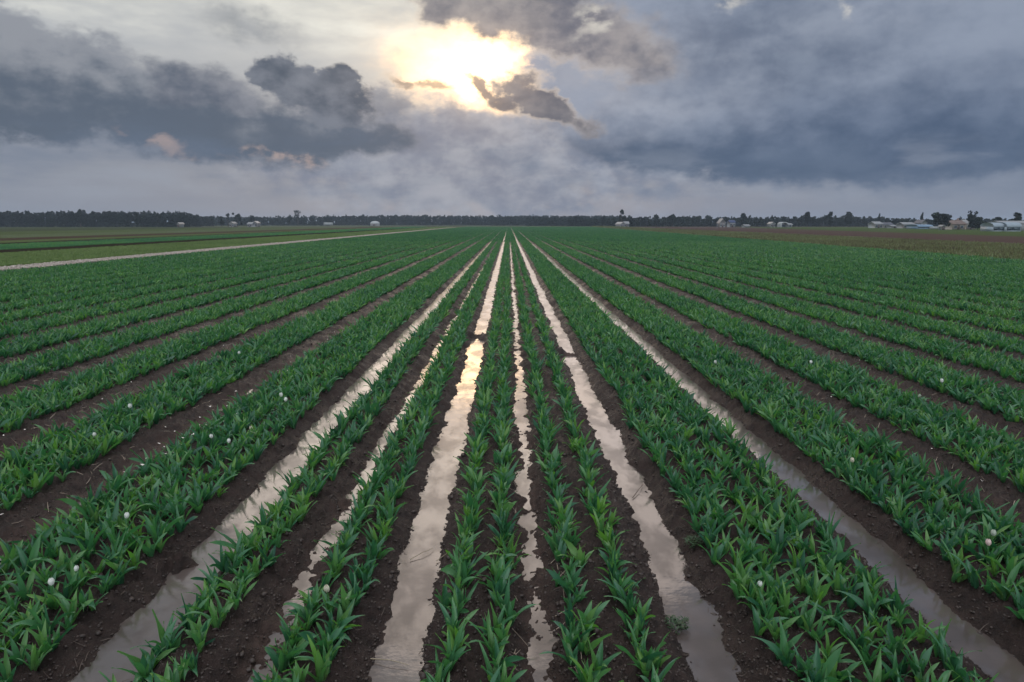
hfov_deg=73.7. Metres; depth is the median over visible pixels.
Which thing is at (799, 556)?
tulip plant
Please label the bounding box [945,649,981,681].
tulip plant
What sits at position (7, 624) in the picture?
tulip plant
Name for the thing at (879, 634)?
tulip plant
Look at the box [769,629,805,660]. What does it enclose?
tulip plant
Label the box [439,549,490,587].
tulip plant
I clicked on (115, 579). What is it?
tulip plant
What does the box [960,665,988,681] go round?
tulip plant
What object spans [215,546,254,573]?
tulip plant
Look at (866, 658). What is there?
tulip plant
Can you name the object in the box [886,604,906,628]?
tulip plant
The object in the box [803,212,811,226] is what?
tree
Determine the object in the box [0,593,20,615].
tulip plant
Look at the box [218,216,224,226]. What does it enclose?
tree
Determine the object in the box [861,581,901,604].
tulip plant
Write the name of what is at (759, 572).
tulip plant
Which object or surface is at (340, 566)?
tulip plant
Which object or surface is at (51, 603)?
blooming tulip
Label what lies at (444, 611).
tulip plant
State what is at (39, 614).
tulip plant
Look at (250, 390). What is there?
water
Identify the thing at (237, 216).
tree
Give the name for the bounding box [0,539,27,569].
tulip plant
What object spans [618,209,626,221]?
tree
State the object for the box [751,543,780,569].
tulip plant
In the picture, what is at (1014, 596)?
tulip plant
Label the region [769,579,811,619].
tulip plant
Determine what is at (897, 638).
tulip plant
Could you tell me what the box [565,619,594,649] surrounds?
tulip plant
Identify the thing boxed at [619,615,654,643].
tulip plant
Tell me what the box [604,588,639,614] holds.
tulip plant
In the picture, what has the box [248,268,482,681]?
water
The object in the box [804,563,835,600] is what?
tulip plant
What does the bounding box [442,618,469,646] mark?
tulip plant
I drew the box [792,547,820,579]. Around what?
tulip plant
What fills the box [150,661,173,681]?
tulip plant
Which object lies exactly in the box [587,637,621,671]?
tulip plant
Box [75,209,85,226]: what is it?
tree
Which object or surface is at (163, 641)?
tulip plant
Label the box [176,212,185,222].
tree
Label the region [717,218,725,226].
house
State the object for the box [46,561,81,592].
blooming tulip
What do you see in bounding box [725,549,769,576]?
tulip plant
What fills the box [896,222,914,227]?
house
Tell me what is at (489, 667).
tulip plant
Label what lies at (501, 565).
tulip plant
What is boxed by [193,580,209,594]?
tulip plant
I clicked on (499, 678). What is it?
tulip plant
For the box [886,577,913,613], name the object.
tulip plant
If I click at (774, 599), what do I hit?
tulip plant
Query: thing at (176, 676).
tulip plant
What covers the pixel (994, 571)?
tulip plant
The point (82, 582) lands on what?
tulip plant
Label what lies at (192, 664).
tulip plant
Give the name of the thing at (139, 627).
water
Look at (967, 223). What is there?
house
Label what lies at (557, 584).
tulip plant
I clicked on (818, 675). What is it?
tulip plant
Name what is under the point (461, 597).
tulip plant
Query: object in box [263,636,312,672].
tulip plant
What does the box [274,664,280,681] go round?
tulip plant
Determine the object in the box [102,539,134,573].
tulip plant
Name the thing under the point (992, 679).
tulip plant
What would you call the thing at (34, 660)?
tulip plant
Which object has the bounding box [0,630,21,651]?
tulip plant
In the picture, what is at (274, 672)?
tulip plant
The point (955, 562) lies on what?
tulip plant
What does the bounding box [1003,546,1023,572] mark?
tulip plant
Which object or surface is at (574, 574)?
tulip plant
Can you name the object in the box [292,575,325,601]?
tulip plant
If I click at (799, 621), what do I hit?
tulip plant
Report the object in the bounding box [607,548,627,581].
tulip plant
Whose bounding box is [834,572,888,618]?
tulip plant
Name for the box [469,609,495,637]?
tulip plant
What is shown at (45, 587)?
tulip plant
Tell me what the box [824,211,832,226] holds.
tree
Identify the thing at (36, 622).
tulip plant
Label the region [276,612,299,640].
tulip plant
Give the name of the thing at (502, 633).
tulip plant
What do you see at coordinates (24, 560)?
tulip plant
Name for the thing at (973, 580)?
tulip plant
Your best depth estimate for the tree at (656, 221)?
432.96 m
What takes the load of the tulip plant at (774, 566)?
on the ground at (672, 519)
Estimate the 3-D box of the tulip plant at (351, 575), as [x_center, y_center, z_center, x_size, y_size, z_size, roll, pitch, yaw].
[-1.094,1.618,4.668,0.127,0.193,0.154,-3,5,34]
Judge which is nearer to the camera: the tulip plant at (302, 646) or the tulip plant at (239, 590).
the tulip plant at (302, 646)
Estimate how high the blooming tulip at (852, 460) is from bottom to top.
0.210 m
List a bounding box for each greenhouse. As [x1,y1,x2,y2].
[906,224,932,228]
[980,223,1004,230]
[993,222,1021,230]
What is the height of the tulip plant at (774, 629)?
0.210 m
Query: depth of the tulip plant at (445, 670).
3.79 m
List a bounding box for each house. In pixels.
[228,222,237,226]
[247,222,254,226]
[253,221,259,226]
[615,222,625,226]
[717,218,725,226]
[726,220,735,226]
[767,222,775,226]
[777,222,787,226]
[868,221,882,227]
[882,222,893,227]
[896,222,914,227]
[914,220,927,223]
[945,218,966,229]
[962,220,975,228]
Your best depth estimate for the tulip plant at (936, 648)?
3.98 m
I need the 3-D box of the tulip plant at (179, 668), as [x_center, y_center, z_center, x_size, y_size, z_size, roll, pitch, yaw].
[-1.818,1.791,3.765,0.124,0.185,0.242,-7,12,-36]
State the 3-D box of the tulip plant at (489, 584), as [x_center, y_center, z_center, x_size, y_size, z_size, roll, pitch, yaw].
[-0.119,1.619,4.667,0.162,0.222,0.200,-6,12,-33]
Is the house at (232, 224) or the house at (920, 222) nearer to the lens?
the house at (920, 222)
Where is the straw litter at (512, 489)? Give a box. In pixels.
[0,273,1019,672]
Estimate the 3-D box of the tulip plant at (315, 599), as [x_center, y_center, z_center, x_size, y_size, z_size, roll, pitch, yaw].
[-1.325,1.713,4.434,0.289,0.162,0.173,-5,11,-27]
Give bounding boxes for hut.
[177,222,183,226]
[886,225,896,227]
[937,225,946,229]
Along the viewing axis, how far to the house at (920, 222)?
333.72 m
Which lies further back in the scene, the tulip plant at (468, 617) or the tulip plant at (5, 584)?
the tulip plant at (5, 584)
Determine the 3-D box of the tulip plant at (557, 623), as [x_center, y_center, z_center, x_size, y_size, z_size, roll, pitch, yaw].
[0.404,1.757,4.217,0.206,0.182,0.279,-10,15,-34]
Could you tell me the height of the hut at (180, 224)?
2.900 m
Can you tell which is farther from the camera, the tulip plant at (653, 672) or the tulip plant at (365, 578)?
the tulip plant at (365, 578)
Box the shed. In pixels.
[986,221,1023,230]
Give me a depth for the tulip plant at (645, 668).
3.79 m
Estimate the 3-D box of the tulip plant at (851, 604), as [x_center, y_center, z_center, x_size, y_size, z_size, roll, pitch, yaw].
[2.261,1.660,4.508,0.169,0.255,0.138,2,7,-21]
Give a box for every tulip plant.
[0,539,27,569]
[0,553,18,573]
[0,561,36,600]
[0,568,24,588]
[0,580,16,590]
[0,587,18,607]
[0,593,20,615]
[0,603,18,626]
[0,609,42,634]
[0,622,24,642]
[0,626,28,665]
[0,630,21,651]
[0,646,18,681]
[1,558,28,580]
[5,602,74,638]
[6,596,45,627]
[9,589,47,622]
[14,532,48,576]
[16,638,51,670]
[19,589,46,615]
[20,619,58,655]
[24,560,53,583]
[30,546,87,573]
[33,571,56,592]
[38,558,67,579]
[40,569,91,598]
[41,612,74,629]
[42,621,76,651]
[51,587,94,622]
[58,552,97,580]
[61,585,95,611]
[64,550,77,563]
[73,565,95,586]
[77,552,119,576]
[77,587,107,610]
[88,558,134,584]
[90,563,122,593]
[98,671,116,681]
[99,565,135,588]
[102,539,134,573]
[112,646,165,681]
[114,540,146,569]
[117,646,179,667]
[127,649,156,681]
[130,615,185,658]
[148,609,188,646]
[150,657,184,681]
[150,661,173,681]
[163,622,185,652]
[168,650,192,679]
[172,597,208,626]
[173,644,203,680]
[176,593,201,629]
[177,587,219,611]
[183,598,233,627]
[183,614,201,639]
[186,573,220,602]
[186,616,214,652]
[189,594,212,611]
[190,558,225,583]
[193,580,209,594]
[194,619,219,645]
[197,568,229,591]
[211,587,233,620]
[213,555,251,595]
[213,575,257,593]
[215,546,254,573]
[219,583,244,609]
[220,576,256,600]
[228,564,255,583]
[235,554,272,577]
[240,559,263,578]
[251,669,287,681]
[259,662,291,681]
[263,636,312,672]
[269,633,311,652]
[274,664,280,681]
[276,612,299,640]
[276,632,321,666]
[279,620,316,648]
[279,660,308,681]
[282,635,331,681]
[283,589,324,624]
[286,592,323,612]
[287,609,323,631]
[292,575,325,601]
[294,644,333,673]
[295,622,348,654]
[298,579,323,608]
[305,566,340,591]
[316,606,362,631]
[320,542,365,577]
[320,583,366,614]
[321,545,352,571]
[323,620,350,644]
[324,630,345,660]
[332,598,360,631]
[338,573,378,605]
[339,564,359,588]
[339,578,360,595]
[341,557,375,578]
[355,564,379,590]
[356,544,381,574]
[420,646,455,681]
[420,661,442,681]
[426,628,470,671]
[427,671,449,681]
[431,620,468,657]
[434,579,462,608]
[437,601,466,628]
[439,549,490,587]
[440,563,481,590]
[442,588,470,617]
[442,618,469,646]
[445,548,487,568]
[446,597,479,640]
[447,554,471,571]
[448,585,468,612]
[450,580,478,604]
[451,552,479,576]
[466,612,508,657]
[468,634,509,653]
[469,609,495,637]
[476,617,511,641]
[477,563,521,595]
[478,560,499,589]
[478,639,504,680]
[481,660,527,681]
[488,554,503,575]
[488,556,515,579]
[488,556,524,570]
[488,587,504,605]
[488,633,526,673]
[490,602,515,632]
[490,664,500,681]
[491,574,517,617]
[501,598,539,626]
[540,624,578,664]
[544,568,585,595]
[551,617,601,634]
[552,568,566,586]
[561,556,582,573]
[561,559,587,584]
[561,597,580,629]
[563,580,581,609]
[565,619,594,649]
[566,646,601,681]
[568,580,590,601]
[569,656,610,681]
[570,600,609,630]
[577,611,611,654]
[582,661,623,681]
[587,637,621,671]
[595,546,631,573]
[597,567,637,600]
[598,577,644,608]
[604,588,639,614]
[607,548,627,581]
[613,607,635,629]
[613,633,668,667]
[615,567,638,587]
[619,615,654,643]
[622,611,652,634]
[626,619,648,657]
[627,646,658,676]
[632,597,654,619]
[633,639,670,667]
[636,657,679,681]
[651,662,655,681]
[715,560,766,583]
[721,541,754,572]
[722,567,750,599]
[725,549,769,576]
[734,553,767,590]
[736,579,759,607]
[737,584,766,609]
[738,590,773,608]
[745,576,791,627]
[746,553,777,587]
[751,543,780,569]
[751,558,787,591]
[751,602,790,635]
[751,616,804,669]
[752,554,799,580]
[753,574,799,604]
[759,615,803,640]
[766,570,798,598]
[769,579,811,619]
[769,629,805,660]
[770,625,789,647]
[773,586,803,608]
[781,541,816,568]
[784,569,813,594]
[786,560,810,584]
[787,596,816,627]
[790,642,813,677]
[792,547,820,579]
[795,648,824,679]
[798,594,859,626]
[798,641,845,681]
[800,552,826,574]
[800,607,834,640]
[801,598,834,630]
[803,571,814,596]
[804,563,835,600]
[808,655,867,681]
[809,582,842,606]
[809,638,854,662]
[814,553,840,579]
[814,629,846,656]
[818,535,855,570]
[818,570,851,594]
[819,648,864,681]
[824,601,849,627]
[824,666,827,681]
[826,555,855,577]
[826,615,878,649]
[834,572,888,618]
[836,550,867,579]
[836,618,860,637]
[836,628,891,661]
[838,565,876,600]
[845,572,863,608]
[846,561,886,588]
[848,638,881,681]
[849,554,887,589]
[855,612,887,645]
[856,569,888,595]
[859,640,883,667]
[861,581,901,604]
[865,606,893,625]
[867,582,897,609]
[869,612,896,636]
[869,641,919,673]
[871,668,913,681]
[875,618,903,654]
[876,624,911,645]
[881,649,910,681]
[884,604,912,624]
[885,626,917,654]
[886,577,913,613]
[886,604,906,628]
[890,612,918,639]
[899,643,933,676]
[906,610,948,642]
[911,648,939,681]
[921,625,981,669]
[922,619,951,645]
[928,658,959,681]
[929,628,950,659]
[940,538,965,571]
[944,549,991,582]
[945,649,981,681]
[947,551,995,588]
[952,666,998,681]
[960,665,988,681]
[970,564,1011,593]
[978,555,1007,576]
[982,576,1020,599]
[983,555,1019,577]
[987,559,1023,600]
[1001,584,1023,607]
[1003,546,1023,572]
[1004,581,1023,621]
[1013,576,1023,590]
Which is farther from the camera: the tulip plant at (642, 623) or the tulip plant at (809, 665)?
the tulip plant at (642, 623)
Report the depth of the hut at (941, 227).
252.39 m
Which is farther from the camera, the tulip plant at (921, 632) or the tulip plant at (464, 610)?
the tulip plant at (464, 610)
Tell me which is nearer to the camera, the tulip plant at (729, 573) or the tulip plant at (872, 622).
the tulip plant at (872, 622)
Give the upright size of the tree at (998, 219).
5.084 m
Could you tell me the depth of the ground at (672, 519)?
6.42 m
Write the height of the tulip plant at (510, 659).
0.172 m
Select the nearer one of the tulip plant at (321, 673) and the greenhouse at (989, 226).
the tulip plant at (321, 673)
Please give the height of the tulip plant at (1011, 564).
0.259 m
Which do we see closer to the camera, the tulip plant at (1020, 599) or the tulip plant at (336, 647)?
the tulip plant at (336, 647)
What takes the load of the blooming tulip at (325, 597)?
on the ground at (672, 519)
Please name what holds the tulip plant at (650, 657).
on the ground at (672, 519)
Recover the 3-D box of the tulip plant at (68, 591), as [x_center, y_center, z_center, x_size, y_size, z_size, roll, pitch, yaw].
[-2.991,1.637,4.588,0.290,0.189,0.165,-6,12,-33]
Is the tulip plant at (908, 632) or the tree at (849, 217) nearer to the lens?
the tulip plant at (908, 632)
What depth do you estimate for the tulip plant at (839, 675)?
3.70 m
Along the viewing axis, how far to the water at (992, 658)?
5.43 m
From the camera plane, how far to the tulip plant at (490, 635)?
3.96 m
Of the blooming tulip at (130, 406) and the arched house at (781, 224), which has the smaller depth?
the blooming tulip at (130, 406)
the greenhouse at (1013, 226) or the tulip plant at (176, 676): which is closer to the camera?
the tulip plant at (176, 676)
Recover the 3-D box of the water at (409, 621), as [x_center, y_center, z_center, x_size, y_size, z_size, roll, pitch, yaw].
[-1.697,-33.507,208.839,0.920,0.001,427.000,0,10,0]
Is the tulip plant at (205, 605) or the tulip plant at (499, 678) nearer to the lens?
the tulip plant at (499, 678)
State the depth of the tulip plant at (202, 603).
4.34 m
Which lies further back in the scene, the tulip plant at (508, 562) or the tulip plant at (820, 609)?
the tulip plant at (508, 562)
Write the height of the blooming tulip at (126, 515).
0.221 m
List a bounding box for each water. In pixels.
[0,389,252,560]
[71,242,490,681]
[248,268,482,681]
[368,233,505,681]
[510,244,558,681]
[511,228,741,681]
[519,232,1023,681]
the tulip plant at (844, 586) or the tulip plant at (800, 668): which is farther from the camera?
the tulip plant at (844, 586)
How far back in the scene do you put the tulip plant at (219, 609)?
4.34 m
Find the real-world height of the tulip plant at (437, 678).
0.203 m
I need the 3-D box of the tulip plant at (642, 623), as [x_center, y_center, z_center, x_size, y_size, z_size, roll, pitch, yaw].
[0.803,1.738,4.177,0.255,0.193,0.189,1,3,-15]
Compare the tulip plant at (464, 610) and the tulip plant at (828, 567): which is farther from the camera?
the tulip plant at (828, 567)
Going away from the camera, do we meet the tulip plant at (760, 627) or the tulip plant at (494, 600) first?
the tulip plant at (760, 627)
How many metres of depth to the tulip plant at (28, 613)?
4.27 m
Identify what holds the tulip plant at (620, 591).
on the ground at (672, 519)
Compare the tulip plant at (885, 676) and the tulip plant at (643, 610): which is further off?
the tulip plant at (643, 610)
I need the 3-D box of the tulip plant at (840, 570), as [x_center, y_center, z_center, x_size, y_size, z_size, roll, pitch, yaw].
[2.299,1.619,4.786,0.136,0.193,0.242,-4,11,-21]
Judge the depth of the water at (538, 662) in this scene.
5.74 m
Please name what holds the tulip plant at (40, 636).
on the ground at (672, 519)
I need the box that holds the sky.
[0,0,1023,222]
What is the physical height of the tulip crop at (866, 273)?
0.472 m
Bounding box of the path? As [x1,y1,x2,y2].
[0,227,452,269]
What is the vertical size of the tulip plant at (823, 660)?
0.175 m
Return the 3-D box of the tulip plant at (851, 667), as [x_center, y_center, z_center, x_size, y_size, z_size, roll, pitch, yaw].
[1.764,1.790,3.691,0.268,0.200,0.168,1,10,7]
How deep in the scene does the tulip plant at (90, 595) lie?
4.47 m
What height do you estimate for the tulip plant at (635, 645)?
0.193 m
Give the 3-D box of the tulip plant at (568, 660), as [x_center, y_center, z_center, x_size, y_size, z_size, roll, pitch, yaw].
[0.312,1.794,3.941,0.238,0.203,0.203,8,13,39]
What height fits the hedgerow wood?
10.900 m
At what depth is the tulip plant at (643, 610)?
4.34 m
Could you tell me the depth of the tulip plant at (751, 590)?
4.47 m
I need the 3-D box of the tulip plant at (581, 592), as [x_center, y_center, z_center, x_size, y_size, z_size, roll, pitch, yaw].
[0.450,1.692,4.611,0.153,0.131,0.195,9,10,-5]
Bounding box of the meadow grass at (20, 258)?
[0,227,448,265]
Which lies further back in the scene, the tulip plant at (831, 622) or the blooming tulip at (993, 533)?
the blooming tulip at (993, 533)
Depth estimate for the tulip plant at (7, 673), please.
3.76 m
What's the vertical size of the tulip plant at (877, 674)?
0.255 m
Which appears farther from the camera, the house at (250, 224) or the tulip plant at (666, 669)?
the house at (250, 224)
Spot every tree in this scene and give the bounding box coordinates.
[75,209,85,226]
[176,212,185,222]
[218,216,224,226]
[232,213,242,226]
[249,215,255,221]
[294,210,300,219]
[601,215,605,224]
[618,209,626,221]
[653,214,660,226]
[669,214,675,224]
[738,213,747,224]
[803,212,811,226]
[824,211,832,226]
[844,212,853,226]
[931,212,951,226]
[966,210,977,229]
[968,217,985,229]
[994,217,1002,220]
[1008,212,1021,220]
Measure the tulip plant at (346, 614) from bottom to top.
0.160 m
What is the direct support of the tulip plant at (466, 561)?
on the ground at (672, 519)
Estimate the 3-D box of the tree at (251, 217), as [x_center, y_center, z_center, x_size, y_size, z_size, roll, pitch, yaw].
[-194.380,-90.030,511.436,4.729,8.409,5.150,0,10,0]
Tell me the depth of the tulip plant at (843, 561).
4.96 m
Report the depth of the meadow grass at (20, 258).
67.76 m
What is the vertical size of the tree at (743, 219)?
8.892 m
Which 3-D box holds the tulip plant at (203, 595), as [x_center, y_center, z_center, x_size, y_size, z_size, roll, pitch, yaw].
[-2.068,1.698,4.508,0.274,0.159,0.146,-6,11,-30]
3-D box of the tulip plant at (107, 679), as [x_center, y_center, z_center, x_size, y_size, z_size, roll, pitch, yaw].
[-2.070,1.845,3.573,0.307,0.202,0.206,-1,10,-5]
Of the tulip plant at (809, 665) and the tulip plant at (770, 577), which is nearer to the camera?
the tulip plant at (809, 665)
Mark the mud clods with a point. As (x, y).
(426, 666)
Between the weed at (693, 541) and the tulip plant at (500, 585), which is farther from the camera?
the weed at (693, 541)
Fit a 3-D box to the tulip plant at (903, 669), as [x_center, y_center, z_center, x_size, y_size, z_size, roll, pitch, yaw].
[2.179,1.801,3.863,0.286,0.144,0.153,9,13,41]
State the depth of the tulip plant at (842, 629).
4.13 m
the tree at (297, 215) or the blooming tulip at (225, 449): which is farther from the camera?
the tree at (297, 215)
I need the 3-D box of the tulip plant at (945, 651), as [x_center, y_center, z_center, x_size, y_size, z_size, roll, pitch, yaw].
[2.489,1.776,3.864,0.176,0.192,0.327,-1,10,-6]
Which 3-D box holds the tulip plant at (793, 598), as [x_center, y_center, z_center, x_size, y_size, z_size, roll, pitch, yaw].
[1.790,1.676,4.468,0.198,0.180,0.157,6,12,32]
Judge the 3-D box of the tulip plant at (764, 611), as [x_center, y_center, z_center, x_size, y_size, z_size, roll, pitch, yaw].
[1.625,1.666,4.283,0.284,0.222,0.298,5,11,28]
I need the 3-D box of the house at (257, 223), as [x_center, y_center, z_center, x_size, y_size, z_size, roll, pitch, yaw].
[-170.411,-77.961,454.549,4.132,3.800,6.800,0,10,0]
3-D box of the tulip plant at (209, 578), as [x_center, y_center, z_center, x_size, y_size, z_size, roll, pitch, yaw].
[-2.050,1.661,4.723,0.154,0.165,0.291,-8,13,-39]
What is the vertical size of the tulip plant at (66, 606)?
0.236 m
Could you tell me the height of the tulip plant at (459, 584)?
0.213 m
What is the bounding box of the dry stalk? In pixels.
[370,658,407,664]
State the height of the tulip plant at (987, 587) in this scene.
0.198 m
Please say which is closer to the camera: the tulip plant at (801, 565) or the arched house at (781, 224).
the tulip plant at (801, 565)
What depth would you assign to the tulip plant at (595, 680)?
3.65 m
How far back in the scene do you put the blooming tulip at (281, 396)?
9.26 m
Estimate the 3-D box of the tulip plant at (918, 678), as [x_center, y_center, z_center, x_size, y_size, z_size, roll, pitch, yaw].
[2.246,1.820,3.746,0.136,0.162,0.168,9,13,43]
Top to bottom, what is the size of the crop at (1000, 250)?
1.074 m
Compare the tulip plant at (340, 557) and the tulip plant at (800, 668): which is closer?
the tulip plant at (800, 668)
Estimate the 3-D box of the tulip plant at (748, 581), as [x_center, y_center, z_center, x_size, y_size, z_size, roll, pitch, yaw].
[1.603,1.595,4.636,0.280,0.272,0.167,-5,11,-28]
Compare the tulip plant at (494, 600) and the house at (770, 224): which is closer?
the tulip plant at (494, 600)
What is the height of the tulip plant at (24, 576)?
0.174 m
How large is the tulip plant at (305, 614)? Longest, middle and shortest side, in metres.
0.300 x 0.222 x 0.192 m
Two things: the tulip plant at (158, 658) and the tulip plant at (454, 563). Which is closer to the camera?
the tulip plant at (158, 658)
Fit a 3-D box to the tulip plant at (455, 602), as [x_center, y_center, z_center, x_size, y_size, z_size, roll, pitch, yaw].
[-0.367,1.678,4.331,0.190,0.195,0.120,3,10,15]
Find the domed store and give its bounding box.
[370,221,379,225]
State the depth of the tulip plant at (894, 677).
3.71 m
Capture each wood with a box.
[0,210,215,226]
[203,214,624,225]
[489,215,1023,226]
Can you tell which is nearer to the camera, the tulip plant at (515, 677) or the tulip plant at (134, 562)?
the tulip plant at (515, 677)
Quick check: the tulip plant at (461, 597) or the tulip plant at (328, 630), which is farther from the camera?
the tulip plant at (461, 597)
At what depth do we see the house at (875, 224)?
344.13 m
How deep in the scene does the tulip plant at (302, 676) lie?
3.68 m
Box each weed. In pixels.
[663,615,690,634]
[684,534,704,547]
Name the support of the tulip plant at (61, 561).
on the ground at (672, 519)
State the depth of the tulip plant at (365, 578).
4.73 m
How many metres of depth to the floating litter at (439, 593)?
4.75 m
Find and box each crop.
[0,226,422,249]
[0,227,1023,681]
[592,226,1023,259]
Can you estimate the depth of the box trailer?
589.39 m
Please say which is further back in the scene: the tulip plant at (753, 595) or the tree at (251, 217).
the tree at (251, 217)
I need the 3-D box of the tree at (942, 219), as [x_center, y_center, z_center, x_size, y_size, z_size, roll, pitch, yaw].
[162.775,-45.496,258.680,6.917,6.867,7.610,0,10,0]
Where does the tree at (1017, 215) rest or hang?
on the ground at (672, 519)
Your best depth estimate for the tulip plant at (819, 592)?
4.45 m
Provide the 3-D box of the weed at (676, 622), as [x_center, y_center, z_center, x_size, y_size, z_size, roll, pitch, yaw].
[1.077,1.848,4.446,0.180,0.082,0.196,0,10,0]
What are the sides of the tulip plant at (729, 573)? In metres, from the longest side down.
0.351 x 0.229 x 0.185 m
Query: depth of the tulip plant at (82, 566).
4.79 m
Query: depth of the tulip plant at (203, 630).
4.07 m
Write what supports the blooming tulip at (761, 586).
on the ground at (672, 519)
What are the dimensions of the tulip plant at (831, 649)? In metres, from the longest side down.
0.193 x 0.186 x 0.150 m
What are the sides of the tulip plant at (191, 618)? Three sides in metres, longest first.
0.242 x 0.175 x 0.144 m
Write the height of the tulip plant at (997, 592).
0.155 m
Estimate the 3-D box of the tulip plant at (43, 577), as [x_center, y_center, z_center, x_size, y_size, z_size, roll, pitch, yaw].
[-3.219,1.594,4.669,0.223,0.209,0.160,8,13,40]
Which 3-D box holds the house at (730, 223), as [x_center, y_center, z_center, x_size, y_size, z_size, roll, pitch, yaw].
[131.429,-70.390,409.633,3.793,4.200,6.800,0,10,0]
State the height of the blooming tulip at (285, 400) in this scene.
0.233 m
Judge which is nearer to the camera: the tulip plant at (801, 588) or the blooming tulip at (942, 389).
the tulip plant at (801, 588)
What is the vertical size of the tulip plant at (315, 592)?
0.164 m
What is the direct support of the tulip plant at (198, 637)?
on the ground at (672, 519)
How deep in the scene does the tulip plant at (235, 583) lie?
4.63 m
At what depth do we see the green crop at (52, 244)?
101.98 m
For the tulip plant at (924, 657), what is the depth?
3.82 m
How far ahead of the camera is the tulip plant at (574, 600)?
4.54 m
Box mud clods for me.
[0,282,1023,681]
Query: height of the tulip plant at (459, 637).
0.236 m
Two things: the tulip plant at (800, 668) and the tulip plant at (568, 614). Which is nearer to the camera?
the tulip plant at (800, 668)
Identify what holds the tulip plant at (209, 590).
on the ground at (672, 519)
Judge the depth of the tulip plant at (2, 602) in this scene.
4.45 m
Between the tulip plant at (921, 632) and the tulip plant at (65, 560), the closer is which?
the tulip plant at (921, 632)
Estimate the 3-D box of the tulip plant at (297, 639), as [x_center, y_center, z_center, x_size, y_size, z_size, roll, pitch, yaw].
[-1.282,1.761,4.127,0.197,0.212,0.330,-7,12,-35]
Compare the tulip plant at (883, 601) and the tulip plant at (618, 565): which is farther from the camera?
the tulip plant at (618, 565)
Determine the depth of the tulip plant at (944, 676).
3.62 m
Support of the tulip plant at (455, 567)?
on the ground at (672, 519)
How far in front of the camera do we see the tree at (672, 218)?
432.88 m
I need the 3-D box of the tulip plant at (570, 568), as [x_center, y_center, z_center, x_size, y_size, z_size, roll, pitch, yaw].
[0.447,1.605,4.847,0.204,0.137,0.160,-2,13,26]
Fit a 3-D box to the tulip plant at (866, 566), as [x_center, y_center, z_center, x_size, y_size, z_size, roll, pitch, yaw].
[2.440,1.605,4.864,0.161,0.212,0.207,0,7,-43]
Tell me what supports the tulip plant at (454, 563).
on the ground at (672, 519)
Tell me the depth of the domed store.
577.86 m
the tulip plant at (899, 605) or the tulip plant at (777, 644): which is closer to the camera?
the tulip plant at (777, 644)
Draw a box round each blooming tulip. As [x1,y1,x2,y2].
[27,577,59,609]
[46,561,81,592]
[79,432,108,449]
[111,512,135,535]
[123,403,141,418]
[206,431,222,448]
[214,438,236,453]
[242,426,261,442]
[275,397,290,410]
[279,392,286,402]
[318,584,342,614]
[744,579,764,608]
[832,456,853,470]
[908,391,922,407]
[937,378,951,392]
[970,529,999,554]
[975,539,1011,565]
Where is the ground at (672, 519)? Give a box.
[0,223,1023,681]
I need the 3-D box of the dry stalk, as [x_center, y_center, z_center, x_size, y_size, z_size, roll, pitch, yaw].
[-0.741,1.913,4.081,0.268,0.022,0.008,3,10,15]
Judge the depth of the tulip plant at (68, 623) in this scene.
4.24 m
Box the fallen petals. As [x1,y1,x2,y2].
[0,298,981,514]
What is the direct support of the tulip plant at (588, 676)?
on the ground at (672, 519)
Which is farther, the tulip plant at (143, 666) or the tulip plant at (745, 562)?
the tulip plant at (745, 562)
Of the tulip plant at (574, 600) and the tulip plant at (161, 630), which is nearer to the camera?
the tulip plant at (161, 630)
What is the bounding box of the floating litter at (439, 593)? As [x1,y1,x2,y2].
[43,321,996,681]
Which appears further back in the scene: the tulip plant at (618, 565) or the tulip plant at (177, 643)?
the tulip plant at (618, 565)
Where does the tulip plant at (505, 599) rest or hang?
on the ground at (672, 519)
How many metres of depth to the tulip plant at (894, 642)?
3.98 m
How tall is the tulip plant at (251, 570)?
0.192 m
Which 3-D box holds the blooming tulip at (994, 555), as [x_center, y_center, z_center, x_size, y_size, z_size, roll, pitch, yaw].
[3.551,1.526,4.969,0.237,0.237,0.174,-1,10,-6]
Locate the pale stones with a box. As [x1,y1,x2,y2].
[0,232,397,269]
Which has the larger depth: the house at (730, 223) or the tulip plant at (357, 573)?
the house at (730, 223)
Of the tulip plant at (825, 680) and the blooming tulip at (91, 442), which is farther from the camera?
the blooming tulip at (91, 442)
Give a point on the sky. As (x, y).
(890, 109)
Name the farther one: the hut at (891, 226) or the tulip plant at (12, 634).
the hut at (891, 226)
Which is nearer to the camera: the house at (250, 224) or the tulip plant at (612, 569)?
the tulip plant at (612, 569)
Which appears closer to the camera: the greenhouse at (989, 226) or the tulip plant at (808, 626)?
the tulip plant at (808, 626)
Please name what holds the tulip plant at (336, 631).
on the ground at (672, 519)
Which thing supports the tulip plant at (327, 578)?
on the ground at (672, 519)
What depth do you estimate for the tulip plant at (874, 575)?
4.68 m
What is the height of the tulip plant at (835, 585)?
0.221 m
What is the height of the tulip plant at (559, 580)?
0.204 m
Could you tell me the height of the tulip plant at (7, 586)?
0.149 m
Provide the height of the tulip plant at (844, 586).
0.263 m
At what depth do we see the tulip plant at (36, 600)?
4.41 m
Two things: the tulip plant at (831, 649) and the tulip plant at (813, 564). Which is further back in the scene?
the tulip plant at (813, 564)
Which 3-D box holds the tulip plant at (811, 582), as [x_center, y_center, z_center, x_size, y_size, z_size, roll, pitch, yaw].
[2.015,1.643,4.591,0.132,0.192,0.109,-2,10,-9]
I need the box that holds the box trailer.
[324,222,332,225]
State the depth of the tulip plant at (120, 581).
4.79 m
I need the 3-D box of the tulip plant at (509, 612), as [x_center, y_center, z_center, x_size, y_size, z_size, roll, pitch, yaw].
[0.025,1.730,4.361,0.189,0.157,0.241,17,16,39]
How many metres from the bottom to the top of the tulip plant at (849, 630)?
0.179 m

